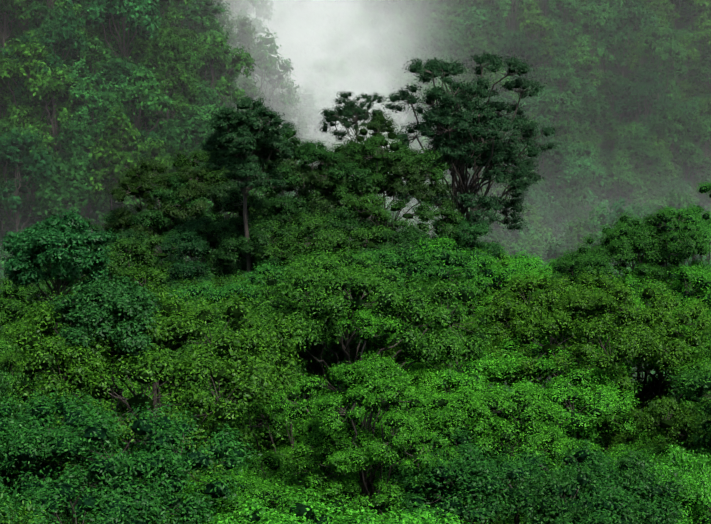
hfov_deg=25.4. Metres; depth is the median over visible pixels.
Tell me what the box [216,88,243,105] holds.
tree
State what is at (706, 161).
tree
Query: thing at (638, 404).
tree
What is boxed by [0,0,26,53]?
tree
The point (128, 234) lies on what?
tree
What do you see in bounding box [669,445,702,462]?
tree
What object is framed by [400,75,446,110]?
tree
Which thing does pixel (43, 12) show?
tree
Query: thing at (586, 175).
tree
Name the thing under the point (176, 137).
tree
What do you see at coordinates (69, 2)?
tree
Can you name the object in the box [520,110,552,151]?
tree
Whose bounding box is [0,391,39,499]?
tree
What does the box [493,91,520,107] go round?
tree
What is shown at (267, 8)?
tree
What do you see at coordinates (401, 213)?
tree
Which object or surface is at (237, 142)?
emergent tree
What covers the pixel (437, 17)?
tree
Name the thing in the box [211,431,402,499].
tree
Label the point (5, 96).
tree
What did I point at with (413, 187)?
tree
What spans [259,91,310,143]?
tree
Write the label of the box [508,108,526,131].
tree
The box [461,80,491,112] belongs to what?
tree
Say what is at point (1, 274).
tree
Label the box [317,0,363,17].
tree
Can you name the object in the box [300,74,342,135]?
tree
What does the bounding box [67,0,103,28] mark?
tree
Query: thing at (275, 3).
tree
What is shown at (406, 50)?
tree
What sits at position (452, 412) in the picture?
tree
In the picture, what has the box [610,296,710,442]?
tree
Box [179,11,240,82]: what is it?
tree
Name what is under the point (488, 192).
tree
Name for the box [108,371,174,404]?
tree
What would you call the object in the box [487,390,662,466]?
tree
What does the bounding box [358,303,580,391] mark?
tree
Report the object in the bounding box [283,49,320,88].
tree
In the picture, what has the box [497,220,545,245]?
tree
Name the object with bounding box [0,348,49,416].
tree
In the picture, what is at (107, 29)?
tree
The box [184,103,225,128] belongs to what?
tree
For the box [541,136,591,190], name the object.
tree
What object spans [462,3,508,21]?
tree
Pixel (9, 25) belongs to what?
tree
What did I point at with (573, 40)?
tree
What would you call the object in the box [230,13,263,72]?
tree
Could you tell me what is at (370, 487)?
tree
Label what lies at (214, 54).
tree
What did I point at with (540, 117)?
tree
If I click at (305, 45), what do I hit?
tree
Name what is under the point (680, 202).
tree
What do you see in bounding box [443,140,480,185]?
tree
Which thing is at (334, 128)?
tree
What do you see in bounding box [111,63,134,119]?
tree
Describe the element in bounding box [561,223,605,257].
tree
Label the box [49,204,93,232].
tree
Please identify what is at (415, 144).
tree
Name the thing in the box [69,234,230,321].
tree
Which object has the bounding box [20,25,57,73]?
tree
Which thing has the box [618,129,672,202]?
tree
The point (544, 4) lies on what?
tree
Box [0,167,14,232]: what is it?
tree
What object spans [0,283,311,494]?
tree
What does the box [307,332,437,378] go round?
tree
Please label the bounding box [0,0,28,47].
tree
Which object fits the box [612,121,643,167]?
tree
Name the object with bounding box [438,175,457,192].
tree
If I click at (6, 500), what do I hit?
tree
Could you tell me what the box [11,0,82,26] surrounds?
tree
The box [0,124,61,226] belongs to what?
tree
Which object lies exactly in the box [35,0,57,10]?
tree
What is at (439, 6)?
tree
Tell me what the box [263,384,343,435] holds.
tree
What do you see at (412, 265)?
tree
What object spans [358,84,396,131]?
tree
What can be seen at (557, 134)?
tree
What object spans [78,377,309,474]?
tree
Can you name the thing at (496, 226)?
tree
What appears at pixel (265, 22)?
tree
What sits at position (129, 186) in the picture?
tree
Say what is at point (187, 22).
tree
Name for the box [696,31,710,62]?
tree
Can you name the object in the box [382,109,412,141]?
tree
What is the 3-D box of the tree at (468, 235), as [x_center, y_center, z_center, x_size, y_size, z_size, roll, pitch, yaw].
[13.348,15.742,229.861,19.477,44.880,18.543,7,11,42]
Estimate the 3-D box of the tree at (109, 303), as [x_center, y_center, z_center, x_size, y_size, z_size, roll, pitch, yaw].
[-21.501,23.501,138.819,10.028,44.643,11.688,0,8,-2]
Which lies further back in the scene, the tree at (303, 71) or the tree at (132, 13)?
the tree at (303, 71)
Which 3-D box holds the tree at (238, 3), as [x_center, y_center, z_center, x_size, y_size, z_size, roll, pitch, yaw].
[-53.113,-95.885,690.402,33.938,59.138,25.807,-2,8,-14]
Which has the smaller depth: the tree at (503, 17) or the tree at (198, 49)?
the tree at (198, 49)
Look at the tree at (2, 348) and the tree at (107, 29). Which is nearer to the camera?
the tree at (2, 348)
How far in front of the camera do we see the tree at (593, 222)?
561.26 m
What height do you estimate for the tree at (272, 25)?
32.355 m
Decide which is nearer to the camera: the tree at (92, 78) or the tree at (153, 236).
the tree at (153, 236)
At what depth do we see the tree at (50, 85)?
497.55 m
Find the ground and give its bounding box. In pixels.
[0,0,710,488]
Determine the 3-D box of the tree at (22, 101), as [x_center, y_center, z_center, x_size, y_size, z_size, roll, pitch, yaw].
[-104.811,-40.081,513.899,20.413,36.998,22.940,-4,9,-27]
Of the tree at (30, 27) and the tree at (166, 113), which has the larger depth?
the tree at (30, 27)
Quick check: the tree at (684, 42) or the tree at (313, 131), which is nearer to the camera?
the tree at (313, 131)
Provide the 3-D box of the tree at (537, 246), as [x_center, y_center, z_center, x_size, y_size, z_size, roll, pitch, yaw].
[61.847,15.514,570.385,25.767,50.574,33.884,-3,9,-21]
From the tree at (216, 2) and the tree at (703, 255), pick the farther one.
the tree at (216, 2)
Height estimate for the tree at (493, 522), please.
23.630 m
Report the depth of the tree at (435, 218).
665.61 m
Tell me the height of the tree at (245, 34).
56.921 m
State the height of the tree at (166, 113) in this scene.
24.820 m
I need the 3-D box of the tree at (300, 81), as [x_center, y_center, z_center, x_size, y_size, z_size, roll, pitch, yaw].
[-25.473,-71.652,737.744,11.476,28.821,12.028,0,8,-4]
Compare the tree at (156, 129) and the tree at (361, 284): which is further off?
the tree at (156, 129)
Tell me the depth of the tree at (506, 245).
563.38 m
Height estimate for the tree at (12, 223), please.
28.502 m
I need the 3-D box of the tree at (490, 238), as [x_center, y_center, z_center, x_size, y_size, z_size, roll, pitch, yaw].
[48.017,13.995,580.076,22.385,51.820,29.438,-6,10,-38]
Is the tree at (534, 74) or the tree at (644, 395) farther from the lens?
the tree at (534, 74)
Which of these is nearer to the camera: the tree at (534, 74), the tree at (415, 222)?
the tree at (415, 222)
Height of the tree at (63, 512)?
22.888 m
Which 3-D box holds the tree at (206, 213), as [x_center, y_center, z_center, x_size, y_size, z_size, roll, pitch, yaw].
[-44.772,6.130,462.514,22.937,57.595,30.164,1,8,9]
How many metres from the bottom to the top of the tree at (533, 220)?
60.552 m
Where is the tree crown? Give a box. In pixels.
[393,235,563,359]
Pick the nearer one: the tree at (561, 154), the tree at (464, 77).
the tree at (561, 154)
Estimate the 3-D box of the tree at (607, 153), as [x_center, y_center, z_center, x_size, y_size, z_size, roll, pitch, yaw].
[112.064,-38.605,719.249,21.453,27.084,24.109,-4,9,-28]
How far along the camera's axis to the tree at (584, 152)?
683.30 m
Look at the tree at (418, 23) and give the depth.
775.84 m
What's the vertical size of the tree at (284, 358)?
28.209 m
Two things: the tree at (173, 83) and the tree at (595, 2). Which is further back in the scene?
the tree at (595, 2)
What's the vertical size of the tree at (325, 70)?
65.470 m
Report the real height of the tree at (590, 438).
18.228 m
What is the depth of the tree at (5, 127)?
493.51 m
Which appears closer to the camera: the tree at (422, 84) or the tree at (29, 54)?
the tree at (29, 54)
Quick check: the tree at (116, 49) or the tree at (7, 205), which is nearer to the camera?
the tree at (7, 205)
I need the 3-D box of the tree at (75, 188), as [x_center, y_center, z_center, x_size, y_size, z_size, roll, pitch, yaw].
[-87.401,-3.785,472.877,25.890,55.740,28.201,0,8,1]
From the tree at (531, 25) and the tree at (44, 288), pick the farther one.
the tree at (531, 25)
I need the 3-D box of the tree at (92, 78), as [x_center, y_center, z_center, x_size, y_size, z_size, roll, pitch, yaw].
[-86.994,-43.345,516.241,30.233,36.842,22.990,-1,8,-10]
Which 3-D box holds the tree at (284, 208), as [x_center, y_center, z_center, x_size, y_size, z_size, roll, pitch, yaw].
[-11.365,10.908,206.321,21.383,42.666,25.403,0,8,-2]
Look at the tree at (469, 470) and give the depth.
122.00 m
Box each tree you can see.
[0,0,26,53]
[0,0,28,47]
[0,22,13,44]
[0,38,76,193]
[0,46,16,110]
[0,46,18,89]
[0,89,18,120]
[0,117,45,230]
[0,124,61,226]
[0,129,58,233]
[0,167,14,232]
[0,184,20,233]
[0,205,19,244]
[0,207,118,399]
[0,246,138,327]
[0,250,41,280]
[0,269,27,286]
[0,274,38,325]
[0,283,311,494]
[0,316,83,416]
[0,322,64,358]
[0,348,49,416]
[0,367,12,394]
[0,373,77,417]
[0,382,262,523]
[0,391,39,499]
[0,487,59,523]
[0,491,48,523]
[1,84,58,128]
[4,416,125,523]
[5,196,37,232]
[5,397,150,468]
[9,64,98,154]
[10,4,91,135]
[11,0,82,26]
[17,0,42,35]
[18,24,39,39]
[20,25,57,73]
[23,0,74,74]
[23,150,92,220]
[30,151,73,205]
[31,158,109,224]
[34,107,69,132]
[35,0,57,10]
[42,73,123,133]
[47,135,72,157]
[49,25,107,81]
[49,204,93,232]
[50,273,163,480]
[52,151,119,229]
[53,98,133,231]
[54,511,91,523]
[61,58,131,159]
[63,0,123,69]
[63,35,130,115]
[66,290,294,448]
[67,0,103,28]
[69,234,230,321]
[76,0,104,32]
[78,0,161,67]
[78,173,222,263]
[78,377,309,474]
[84,12,139,54]
[85,106,173,208]
[86,459,370,523]
[88,62,175,159]
[95,54,158,110]
[95,174,149,229]
[95,178,120,216]
[98,157,253,452]
[104,181,160,213]
[105,17,157,55]
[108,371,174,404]
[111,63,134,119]
[114,263,254,387]
[114,353,303,391]
[117,129,151,174]
[119,49,144,115]
[121,218,166,255]
[123,104,152,131]
[123,124,160,160]
[128,148,283,250]
[129,58,198,129]
[130,215,278,290]
[131,23,189,120]
[132,130,175,171]
[132,447,304,523]
[136,109,215,173]
[137,32,202,118]
[142,0,173,19]
[144,0,192,28]
[146,255,298,306]
[149,69,166,105]
[155,199,237,250]
[156,36,205,89]
[157,0,225,34]
[159,88,185,119]
[159,97,186,121]
[161,27,204,84]
[166,260,319,448]
[169,10,200,106]
[171,53,217,108]
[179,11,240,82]
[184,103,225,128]
[185,197,230,279]
[185,372,383,490]
[186,0,229,16]
[186,79,228,118]
[187,1,242,52]
[187,31,260,108]
[189,26,245,100]
[189,73,212,93]
[189,186,336,285]
[196,139,352,222]
[197,95,296,273]
[204,124,401,225]
[210,244,498,390]
[210,475,468,523]
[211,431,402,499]
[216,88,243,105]
[218,0,233,16]
[219,10,262,61]
[222,77,265,111]
[225,0,270,35]
[225,17,271,77]
[229,44,265,77]
[230,2,242,18]
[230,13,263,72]
[234,68,279,96]
[236,28,299,121]
[236,95,272,110]
[239,0,275,22]
[248,192,405,293]
[251,1,270,28]
[253,68,303,120]
[254,0,280,28]
[258,14,282,32]
[258,30,281,45]
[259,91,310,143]
[262,306,464,523]
[263,0,303,62]
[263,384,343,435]
[264,0,289,8]
[264,111,457,233]
[269,339,381,389]
[270,10,314,82]
[277,38,295,58]
[277,329,415,392]
[281,86,338,143]
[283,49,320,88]
[286,207,452,298]
[291,60,328,108]
[291,116,322,142]
[297,79,303,88]
[300,57,355,131]
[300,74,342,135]
[305,135,464,250]
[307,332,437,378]
[309,136,341,151]
[311,121,350,151]
[313,243,482,361]
[315,89,387,358]
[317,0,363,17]
[317,472,406,513]
[321,77,359,117]
[321,117,373,152]
[336,200,405,249]
[346,78,386,132]
[356,378,573,523]
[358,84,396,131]
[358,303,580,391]
[364,0,421,20]
[368,187,401,231]
[368,360,473,473]
[372,427,691,523]
[376,178,432,220]
[380,69,412,114]
[381,51,565,240]
[382,86,409,108]
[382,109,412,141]
[383,126,423,152]
[387,95,436,146]
[388,39,421,116]
[389,0,437,76]
[395,74,424,114]
[399,336,645,460]
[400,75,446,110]
[400,217,438,238]
[403,196,437,226]
[405,216,512,299]
[408,26,455,64]
[410,83,464,151]
[412,0,448,15]
[414,5,466,49]
[416,14,444,27]
[416,52,454,87]
[419,4,448,29]
[428,202,444,231]
[429,26,470,64]
[431,26,454,58]
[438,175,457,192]
[442,0,492,68]
[443,60,473,87]
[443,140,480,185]
[448,164,492,208]
[451,3,504,56]
[451,29,499,80]
[455,207,510,237]
[455,481,523,523]
[456,179,511,216]
[459,270,613,392]
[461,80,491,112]
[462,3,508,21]
[464,67,476,80]
[465,64,483,83]
[468,4,507,41]
[468,171,528,228]
[471,268,710,440]
[472,0,507,9]
[473,248,571,304]
[476,60,520,95]
[476,231,513,255]
[479,95,518,138]
[479,126,511,165]
[482,63,518,105]
[484,41,520,69]
[484,382,513,393]
[487,216,515,247]
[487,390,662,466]
[490,0,532,32]
[491,235,511,261]
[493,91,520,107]
[494,444,696,523]
[495,28,544,95]
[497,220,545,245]
[500,242,544,266]
[503,0,560,73]
[503,234,548,262]
[504,140,548,170]
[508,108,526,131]
[508,187,552,216]
[511,120,576,192]
[513,367,571,421]
[514,84,560,125]
[515,0,549,18]
[515,202,555,240]
[518,163,546,195]
[519,177,561,210]
[519,230,559,250]
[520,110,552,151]
[523,66,543,90]
[524,82,558,114]
[528,363,624,424]
[529,14,570,79]
[533,89,585,171]
[533,114,560,139]
[536,284,646,439]
[538,239,574,263]
[539,240,572,268]
[540,124,596,171]
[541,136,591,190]
[544,142,607,205]
[545,206,710,412]
[546,157,612,216]
[547,436,691,519]
[549,37,604,121]
[550,172,594,223]
[554,220,587,244]
[555,215,589,243]
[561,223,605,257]
[563,427,606,467]
[564,32,599,61]
[568,262,710,437]
[569,3,618,97]
[571,164,608,212]
[571,309,710,414]
[574,409,655,447]
[581,203,618,242]
[582,0,628,72]
[582,232,634,278]
[588,208,609,231]
[597,148,617,165]
[598,197,667,244]
[601,0,646,73]
[601,394,710,460]
[605,434,691,465]
[606,182,651,212]
[606,446,710,523]
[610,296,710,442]
[611,379,667,419]
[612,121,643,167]
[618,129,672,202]
[618,202,656,219]
[626,372,686,413]
[634,181,710,288]
[640,438,710,523]
[641,196,678,220]
[647,189,706,223]
[648,0,689,22]
[653,187,708,219]
[655,383,687,431]
[657,0,691,18]
[658,301,710,402]
[661,329,710,466]
[664,143,710,191]
[665,256,710,270]
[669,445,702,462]
[675,17,710,83]
[676,396,708,455]
[676,430,696,454]
[677,0,709,29]
[684,112,710,204]
[685,243,710,263]
[686,188,710,208]
[687,0,710,83]
[690,186,710,206]
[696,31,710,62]
[703,203,710,217]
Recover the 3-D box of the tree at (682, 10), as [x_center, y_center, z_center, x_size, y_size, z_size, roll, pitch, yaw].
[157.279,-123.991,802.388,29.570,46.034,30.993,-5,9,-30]
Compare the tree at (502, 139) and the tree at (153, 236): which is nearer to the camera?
the tree at (153, 236)
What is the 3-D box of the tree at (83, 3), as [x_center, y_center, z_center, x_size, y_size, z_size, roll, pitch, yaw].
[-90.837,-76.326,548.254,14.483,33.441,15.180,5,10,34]
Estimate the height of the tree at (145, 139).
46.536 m
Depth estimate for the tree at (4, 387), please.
164.49 m
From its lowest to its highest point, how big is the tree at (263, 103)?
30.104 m
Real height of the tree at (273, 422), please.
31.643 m
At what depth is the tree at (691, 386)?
143.85 m
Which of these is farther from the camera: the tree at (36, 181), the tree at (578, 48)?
the tree at (578, 48)
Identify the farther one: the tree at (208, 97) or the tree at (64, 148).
the tree at (208, 97)
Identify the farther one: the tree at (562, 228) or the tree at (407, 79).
the tree at (407, 79)
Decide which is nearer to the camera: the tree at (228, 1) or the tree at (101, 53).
the tree at (101, 53)
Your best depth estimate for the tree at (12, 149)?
471.47 m
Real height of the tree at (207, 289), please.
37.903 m
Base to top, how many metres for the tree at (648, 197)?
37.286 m
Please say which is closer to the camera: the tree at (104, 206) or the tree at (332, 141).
the tree at (104, 206)
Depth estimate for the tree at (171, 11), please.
566.02 m
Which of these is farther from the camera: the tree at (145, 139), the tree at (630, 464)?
the tree at (145, 139)
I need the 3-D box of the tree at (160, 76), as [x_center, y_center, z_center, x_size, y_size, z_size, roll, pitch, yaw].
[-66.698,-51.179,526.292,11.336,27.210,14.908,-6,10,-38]
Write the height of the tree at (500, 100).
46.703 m
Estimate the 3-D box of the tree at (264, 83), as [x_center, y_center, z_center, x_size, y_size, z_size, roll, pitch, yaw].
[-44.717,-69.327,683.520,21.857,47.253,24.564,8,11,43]
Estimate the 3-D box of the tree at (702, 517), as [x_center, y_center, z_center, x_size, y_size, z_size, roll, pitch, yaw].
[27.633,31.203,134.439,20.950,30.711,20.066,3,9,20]
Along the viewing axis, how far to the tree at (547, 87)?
737.59 m
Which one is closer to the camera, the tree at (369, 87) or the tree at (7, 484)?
the tree at (7, 484)
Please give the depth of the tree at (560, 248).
558.35 m
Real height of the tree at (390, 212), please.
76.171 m
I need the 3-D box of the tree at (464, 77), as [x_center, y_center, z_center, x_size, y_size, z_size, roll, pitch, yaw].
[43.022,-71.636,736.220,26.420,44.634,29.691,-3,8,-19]
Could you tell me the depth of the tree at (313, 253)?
184.14 m
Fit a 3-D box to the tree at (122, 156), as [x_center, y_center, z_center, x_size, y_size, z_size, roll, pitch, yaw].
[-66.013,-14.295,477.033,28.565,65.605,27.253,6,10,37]
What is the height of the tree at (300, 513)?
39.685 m
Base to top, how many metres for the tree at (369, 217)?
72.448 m
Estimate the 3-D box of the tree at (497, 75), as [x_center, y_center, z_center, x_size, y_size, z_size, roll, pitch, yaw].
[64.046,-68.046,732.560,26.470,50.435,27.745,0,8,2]
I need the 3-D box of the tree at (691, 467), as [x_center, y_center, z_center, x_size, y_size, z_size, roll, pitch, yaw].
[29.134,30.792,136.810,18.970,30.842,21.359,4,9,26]
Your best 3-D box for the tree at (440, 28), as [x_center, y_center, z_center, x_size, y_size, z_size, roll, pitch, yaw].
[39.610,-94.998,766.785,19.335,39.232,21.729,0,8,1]
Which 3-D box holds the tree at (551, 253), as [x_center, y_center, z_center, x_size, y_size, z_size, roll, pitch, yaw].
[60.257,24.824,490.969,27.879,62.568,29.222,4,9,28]
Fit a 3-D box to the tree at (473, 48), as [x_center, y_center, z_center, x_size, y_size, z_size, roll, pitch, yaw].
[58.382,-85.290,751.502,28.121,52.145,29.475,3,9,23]
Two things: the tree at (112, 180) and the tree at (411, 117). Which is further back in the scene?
the tree at (411, 117)
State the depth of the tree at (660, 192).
675.62 m
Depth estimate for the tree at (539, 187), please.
675.41 m
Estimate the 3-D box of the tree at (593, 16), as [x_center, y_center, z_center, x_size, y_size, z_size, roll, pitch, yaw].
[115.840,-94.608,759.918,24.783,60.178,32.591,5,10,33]
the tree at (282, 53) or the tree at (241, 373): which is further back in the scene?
the tree at (282, 53)
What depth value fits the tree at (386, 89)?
725.19 m
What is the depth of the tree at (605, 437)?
191.15 m
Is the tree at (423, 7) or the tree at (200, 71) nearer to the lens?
the tree at (200, 71)
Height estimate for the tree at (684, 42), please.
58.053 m
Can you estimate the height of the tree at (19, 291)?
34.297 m
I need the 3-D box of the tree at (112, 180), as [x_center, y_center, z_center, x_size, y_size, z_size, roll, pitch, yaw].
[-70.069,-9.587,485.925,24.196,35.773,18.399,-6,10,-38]
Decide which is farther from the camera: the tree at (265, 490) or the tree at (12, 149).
the tree at (12, 149)
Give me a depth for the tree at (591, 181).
684.46 m
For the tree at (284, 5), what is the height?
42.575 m
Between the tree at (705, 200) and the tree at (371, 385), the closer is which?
the tree at (371, 385)
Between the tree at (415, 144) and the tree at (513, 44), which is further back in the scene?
the tree at (513, 44)
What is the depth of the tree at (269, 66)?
648.88 m
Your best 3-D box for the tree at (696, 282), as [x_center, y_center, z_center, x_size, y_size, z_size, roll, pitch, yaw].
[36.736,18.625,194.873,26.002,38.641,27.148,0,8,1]
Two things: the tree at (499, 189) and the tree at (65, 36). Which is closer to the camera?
the tree at (65, 36)
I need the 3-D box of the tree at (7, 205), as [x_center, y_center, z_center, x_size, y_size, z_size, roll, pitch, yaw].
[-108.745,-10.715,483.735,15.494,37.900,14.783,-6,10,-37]
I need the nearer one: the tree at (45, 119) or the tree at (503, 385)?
the tree at (503, 385)
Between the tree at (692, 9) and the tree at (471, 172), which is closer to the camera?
the tree at (471, 172)
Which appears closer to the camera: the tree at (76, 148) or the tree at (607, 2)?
the tree at (76, 148)
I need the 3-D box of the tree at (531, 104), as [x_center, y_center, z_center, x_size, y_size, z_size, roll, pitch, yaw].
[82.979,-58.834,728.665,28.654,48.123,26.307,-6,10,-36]
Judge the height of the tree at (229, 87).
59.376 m
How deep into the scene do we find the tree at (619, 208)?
563.71 m
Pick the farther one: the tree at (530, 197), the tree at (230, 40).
the tree at (530, 197)
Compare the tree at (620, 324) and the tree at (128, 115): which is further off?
the tree at (128, 115)
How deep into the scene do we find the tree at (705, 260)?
432.85 m
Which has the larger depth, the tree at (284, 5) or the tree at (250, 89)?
the tree at (284, 5)
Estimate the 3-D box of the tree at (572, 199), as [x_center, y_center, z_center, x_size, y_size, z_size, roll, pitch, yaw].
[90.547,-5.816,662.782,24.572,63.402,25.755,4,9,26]
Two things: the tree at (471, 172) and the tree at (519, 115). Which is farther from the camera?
the tree at (519, 115)
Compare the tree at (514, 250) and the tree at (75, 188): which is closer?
the tree at (75, 188)
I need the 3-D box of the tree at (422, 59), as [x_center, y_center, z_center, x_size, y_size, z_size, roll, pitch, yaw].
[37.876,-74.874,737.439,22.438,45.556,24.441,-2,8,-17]
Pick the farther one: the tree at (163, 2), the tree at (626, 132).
the tree at (626, 132)
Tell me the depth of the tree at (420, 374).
161.39 m
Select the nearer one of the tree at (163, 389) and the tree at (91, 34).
the tree at (163, 389)
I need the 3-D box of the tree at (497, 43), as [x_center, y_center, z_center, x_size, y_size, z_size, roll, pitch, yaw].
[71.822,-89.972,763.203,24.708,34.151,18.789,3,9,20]
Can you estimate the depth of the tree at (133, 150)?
494.83 m
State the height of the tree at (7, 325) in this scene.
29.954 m
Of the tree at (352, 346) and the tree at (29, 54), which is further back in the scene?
the tree at (29, 54)
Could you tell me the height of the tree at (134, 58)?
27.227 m
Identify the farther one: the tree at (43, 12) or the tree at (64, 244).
the tree at (43, 12)
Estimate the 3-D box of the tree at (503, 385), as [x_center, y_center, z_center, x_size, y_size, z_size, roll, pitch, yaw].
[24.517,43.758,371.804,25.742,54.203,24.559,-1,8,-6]
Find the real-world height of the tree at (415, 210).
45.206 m
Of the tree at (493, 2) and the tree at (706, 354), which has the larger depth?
the tree at (493, 2)
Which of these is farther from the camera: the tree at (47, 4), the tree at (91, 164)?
the tree at (47, 4)
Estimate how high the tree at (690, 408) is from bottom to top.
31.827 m
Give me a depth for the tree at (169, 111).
526.39 m
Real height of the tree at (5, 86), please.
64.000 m
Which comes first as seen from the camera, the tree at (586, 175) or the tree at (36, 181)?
the tree at (36, 181)
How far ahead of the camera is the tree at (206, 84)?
569.50 m
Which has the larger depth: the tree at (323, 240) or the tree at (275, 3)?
the tree at (275, 3)
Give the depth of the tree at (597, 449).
149.86 m
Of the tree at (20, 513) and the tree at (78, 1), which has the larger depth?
the tree at (78, 1)
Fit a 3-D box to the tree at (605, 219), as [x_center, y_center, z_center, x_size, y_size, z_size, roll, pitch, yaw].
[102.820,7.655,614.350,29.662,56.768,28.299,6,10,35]
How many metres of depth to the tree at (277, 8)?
768.99 m
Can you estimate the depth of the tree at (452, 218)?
219.16 m
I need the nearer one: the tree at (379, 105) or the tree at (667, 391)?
the tree at (667, 391)
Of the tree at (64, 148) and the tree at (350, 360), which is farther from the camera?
the tree at (64, 148)
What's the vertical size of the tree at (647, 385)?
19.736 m
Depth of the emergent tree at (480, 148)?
233.62 m
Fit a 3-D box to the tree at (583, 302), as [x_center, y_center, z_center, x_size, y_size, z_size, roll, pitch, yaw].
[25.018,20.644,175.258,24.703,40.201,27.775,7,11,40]
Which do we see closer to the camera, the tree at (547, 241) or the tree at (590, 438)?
the tree at (590, 438)
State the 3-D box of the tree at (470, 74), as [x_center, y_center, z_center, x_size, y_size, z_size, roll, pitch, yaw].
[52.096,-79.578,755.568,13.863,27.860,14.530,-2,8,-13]
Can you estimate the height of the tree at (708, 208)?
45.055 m
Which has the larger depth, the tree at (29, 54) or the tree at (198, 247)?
the tree at (29, 54)
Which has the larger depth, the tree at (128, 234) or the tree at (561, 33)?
the tree at (561, 33)
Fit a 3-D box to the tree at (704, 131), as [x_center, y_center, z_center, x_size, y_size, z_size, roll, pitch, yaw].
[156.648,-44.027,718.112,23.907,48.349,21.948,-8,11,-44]
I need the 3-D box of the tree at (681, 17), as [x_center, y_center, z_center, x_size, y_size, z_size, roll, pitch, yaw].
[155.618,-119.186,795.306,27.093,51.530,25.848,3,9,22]
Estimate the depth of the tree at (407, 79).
725.88 m
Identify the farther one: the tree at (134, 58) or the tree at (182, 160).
the tree at (134, 58)
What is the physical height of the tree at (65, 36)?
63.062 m
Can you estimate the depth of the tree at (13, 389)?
170.13 m
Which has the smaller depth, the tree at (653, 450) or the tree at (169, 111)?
the tree at (653, 450)
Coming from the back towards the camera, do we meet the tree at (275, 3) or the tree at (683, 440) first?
the tree at (275, 3)
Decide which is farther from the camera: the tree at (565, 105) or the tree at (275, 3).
the tree at (275, 3)
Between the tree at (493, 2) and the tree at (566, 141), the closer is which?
the tree at (566, 141)
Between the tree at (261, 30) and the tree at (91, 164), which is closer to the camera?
the tree at (91, 164)
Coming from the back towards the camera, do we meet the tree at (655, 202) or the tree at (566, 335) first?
the tree at (655, 202)
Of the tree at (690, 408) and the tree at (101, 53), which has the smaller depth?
the tree at (690, 408)
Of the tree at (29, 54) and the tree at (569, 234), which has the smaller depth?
the tree at (29, 54)
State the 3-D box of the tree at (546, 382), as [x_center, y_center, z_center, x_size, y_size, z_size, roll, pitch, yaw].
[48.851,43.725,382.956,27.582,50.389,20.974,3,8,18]
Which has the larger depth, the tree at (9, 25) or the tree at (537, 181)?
the tree at (537, 181)
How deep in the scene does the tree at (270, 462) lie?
134.66 m
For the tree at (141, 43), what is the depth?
527.57 m
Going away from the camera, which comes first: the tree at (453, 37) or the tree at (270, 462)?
the tree at (270, 462)
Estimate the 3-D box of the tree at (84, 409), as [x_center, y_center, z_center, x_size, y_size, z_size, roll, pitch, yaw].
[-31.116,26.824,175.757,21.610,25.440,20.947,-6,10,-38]
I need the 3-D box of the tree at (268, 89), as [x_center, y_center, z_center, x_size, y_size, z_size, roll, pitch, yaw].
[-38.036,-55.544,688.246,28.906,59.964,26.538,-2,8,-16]
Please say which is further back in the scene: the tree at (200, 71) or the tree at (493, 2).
the tree at (493, 2)
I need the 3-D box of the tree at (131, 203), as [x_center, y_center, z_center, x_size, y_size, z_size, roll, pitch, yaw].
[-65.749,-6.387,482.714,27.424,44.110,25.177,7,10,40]

